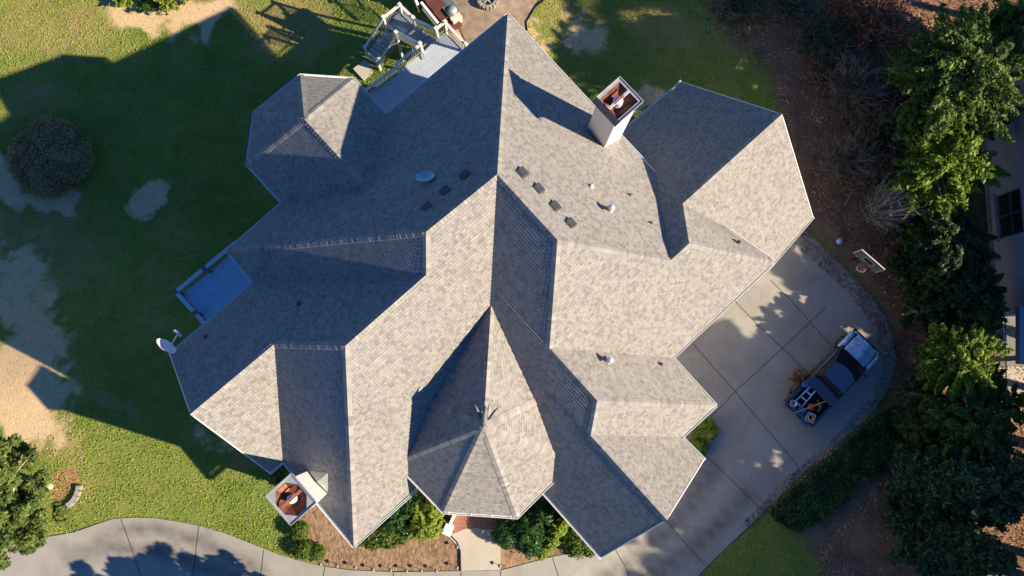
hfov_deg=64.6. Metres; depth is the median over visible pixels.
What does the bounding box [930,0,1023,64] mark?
pine tree
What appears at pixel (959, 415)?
broadleaf tree
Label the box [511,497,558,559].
dark shrub
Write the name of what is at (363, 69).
concrete pad
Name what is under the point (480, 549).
path
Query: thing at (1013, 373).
pavement
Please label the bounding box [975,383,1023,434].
broadleaf tree
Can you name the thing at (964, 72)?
broadleaf tree
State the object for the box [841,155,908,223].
brush
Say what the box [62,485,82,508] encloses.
stone border
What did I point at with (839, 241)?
ball
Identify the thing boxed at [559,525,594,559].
leafy mound
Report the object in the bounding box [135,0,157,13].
shrub
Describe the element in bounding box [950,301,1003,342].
broadleaf tree
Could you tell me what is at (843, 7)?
brush
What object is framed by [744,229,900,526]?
leaf litter
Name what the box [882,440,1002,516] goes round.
conifer
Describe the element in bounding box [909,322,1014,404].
broadleaf tree
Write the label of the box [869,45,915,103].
brush
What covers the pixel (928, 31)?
brush
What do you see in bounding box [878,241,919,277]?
brush
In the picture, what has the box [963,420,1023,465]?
broadleaf tree
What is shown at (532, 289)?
house
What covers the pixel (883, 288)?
leaf litter
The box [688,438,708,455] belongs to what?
ball shrub
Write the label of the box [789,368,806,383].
dry bush
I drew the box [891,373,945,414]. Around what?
broadleaf tree
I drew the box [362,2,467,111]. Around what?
wooden deck
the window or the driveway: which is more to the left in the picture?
the driveway
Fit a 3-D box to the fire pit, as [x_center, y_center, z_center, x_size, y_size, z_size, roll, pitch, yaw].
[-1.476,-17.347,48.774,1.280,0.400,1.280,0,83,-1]
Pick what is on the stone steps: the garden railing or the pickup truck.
the garden railing
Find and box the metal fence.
[993,318,1007,384]
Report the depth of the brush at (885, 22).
46.06 m
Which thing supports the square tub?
in the pickup truck
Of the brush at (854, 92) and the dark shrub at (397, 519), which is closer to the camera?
the dark shrub at (397, 519)
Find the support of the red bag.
in the pickup truck
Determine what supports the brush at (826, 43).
on the ground at (40, 390)
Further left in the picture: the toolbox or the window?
the toolbox
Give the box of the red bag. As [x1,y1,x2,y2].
[806,403,814,410]
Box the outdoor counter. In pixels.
[442,0,462,23]
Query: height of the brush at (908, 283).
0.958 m
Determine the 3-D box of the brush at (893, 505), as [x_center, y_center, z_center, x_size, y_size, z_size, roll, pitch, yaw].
[20.609,11.531,42.722,2.606,1.196,2.718,44,84,4]
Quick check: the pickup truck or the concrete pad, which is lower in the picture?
the pickup truck
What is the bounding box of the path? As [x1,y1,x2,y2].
[449,528,500,570]
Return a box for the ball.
[836,238,842,244]
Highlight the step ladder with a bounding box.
[793,386,815,406]
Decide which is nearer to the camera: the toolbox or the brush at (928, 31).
the toolbox
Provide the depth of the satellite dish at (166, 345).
36.85 m
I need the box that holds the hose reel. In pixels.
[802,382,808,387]
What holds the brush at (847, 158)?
on the ground at (40, 390)
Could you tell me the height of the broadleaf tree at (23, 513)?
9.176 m
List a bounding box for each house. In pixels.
[168,13,814,559]
[980,63,1023,363]
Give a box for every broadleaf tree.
[0,433,70,570]
[878,2,1023,146]
[884,113,1012,223]
[885,91,966,148]
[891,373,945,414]
[891,407,930,450]
[896,209,931,257]
[898,280,955,340]
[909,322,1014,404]
[912,257,960,306]
[918,389,1015,463]
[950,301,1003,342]
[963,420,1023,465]
[964,101,1023,141]
[974,361,1007,404]
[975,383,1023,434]
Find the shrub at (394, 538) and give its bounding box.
[358,522,408,551]
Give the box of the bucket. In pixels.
[790,400,796,406]
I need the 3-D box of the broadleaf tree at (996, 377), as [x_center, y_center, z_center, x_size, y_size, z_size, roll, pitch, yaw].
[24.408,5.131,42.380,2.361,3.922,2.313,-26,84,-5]
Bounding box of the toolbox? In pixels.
[807,375,839,407]
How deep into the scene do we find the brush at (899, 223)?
44.62 m
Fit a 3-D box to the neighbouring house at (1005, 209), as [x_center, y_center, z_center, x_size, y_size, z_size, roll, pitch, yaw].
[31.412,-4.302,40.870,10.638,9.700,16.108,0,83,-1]
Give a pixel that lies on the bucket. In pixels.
(794, 403)
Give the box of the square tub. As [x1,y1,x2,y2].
[805,412,815,422]
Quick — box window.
[992,187,1023,241]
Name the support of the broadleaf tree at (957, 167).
on the ground at (40, 390)
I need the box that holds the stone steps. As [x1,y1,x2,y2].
[418,0,461,32]
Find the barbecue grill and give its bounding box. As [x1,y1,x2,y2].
[995,322,1006,349]
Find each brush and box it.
[702,0,772,36]
[767,0,826,38]
[792,1,857,69]
[799,45,896,129]
[806,51,847,93]
[807,119,889,195]
[821,0,882,29]
[841,0,927,63]
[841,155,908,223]
[854,88,909,166]
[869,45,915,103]
[878,202,913,240]
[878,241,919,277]
[879,488,918,534]
[893,268,927,301]
[905,24,933,56]
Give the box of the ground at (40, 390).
[0,0,1023,575]
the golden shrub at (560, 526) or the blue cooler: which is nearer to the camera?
the golden shrub at (560, 526)
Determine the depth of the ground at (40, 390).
47.15 m
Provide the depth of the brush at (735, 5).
46.95 m
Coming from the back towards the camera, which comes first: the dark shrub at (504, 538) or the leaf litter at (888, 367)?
the leaf litter at (888, 367)
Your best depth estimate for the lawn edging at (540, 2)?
49.05 m
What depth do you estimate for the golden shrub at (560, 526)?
40.84 m
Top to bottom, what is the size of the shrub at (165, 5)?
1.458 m
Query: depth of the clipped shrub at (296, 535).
40.92 m
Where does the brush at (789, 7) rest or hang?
on the ground at (40, 390)
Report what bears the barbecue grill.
on the pavement at (1010, 334)
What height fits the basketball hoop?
3.402 m
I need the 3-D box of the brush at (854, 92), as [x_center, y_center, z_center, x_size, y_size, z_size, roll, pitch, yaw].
[19.640,-11.262,45.693,4.772,2.349,5.370,42,84,4]
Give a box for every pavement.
[452,0,536,44]
[993,317,1023,365]
[998,366,1023,392]
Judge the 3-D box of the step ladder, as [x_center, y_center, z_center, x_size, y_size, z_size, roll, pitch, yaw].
[15.484,5.714,42.746,0.533,0.394,1.304,42,83,4]
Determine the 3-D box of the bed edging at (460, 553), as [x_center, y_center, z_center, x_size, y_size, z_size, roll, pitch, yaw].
[-2.867,13.408,41.498,0.501,0.124,2.105,-26,84,-5]
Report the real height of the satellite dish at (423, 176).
0.644 m
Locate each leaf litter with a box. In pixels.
[700,0,1023,575]
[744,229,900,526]
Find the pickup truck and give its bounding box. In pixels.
[782,329,878,427]
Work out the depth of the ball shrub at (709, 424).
42.51 m
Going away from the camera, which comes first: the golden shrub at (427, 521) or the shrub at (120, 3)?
the golden shrub at (427, 521)
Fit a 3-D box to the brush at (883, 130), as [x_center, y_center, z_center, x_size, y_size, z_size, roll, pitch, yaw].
[20.918,-8.658,45.215,3.570,2.081,4.042,42,83,4]
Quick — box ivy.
[769,406,906,532]
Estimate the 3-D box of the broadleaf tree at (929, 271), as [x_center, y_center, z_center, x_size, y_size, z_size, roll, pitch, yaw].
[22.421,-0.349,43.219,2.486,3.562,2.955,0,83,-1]
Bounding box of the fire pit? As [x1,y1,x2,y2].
[477,0,497,10]
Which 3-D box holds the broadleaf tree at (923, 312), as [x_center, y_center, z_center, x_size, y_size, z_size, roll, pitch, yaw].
[21.557,1.281,43.110,3.096,3.325,3.324,0,83,-1]
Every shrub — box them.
[5,115,95,200]
[108,0,132,7]
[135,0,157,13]
[153,0,180,15]
[266,465,289,486]
[288,519,309,541]
[292,538,326,561]
[358,522,408,551]
[382,489,426,534]
[403,498,445,542]
[490,513,526,549]
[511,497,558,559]
[535,512,569,560]
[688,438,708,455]
[691,417,719,443]
[856,168,927,231]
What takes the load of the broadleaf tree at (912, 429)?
on the ground at (40, 390)
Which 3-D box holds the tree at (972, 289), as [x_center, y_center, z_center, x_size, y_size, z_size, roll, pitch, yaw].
[23.602,0.132,42.837,4.010,4.268,4.268,0,83,-1]
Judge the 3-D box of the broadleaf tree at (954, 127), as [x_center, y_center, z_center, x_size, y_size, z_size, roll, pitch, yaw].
[21.178,-8.426,42.901,3.586,6.803,3.218,0,83,-1]
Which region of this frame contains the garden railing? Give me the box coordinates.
[414,0,438,29]
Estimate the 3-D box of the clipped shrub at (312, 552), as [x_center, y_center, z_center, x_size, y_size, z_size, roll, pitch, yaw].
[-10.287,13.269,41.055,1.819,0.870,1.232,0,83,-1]
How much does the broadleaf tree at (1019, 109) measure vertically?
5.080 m
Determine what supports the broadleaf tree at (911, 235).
on the ground at (40, 390)
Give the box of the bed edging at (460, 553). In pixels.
[451,536,460,570]
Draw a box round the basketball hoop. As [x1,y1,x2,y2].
[852,249,884,272]
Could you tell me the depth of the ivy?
43.06 m
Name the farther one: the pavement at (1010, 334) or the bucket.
the pavement at (1010, 334)
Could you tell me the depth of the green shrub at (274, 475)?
40.95 m
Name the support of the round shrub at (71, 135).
on the ground at (40, 390)
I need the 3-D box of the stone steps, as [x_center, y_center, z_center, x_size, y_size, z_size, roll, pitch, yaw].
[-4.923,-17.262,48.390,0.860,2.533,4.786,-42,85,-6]
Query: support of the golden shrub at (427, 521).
on the ground at (40, 390)
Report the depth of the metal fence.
43.28 m
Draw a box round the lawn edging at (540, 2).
[525,0,543,30]
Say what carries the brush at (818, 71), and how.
on the ground at (40, 390)
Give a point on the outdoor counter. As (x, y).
(451, 9)
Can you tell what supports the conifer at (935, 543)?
on the ground at (40, 390)
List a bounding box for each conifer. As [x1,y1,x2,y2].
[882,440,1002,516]
[882,507,1020,575]
[891,443,1023,532]
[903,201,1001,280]
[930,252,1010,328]
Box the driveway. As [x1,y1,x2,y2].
[0,230,895,575]
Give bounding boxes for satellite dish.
[156,329,181,352]
[415,171,434,181]
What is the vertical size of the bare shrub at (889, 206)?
4.680 m
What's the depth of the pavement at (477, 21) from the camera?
48.85 m
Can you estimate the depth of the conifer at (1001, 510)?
37.43 m
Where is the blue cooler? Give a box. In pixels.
[797,405,806,414]
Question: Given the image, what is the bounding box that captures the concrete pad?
[353,60,372,80]
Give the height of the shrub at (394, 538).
0.683 m

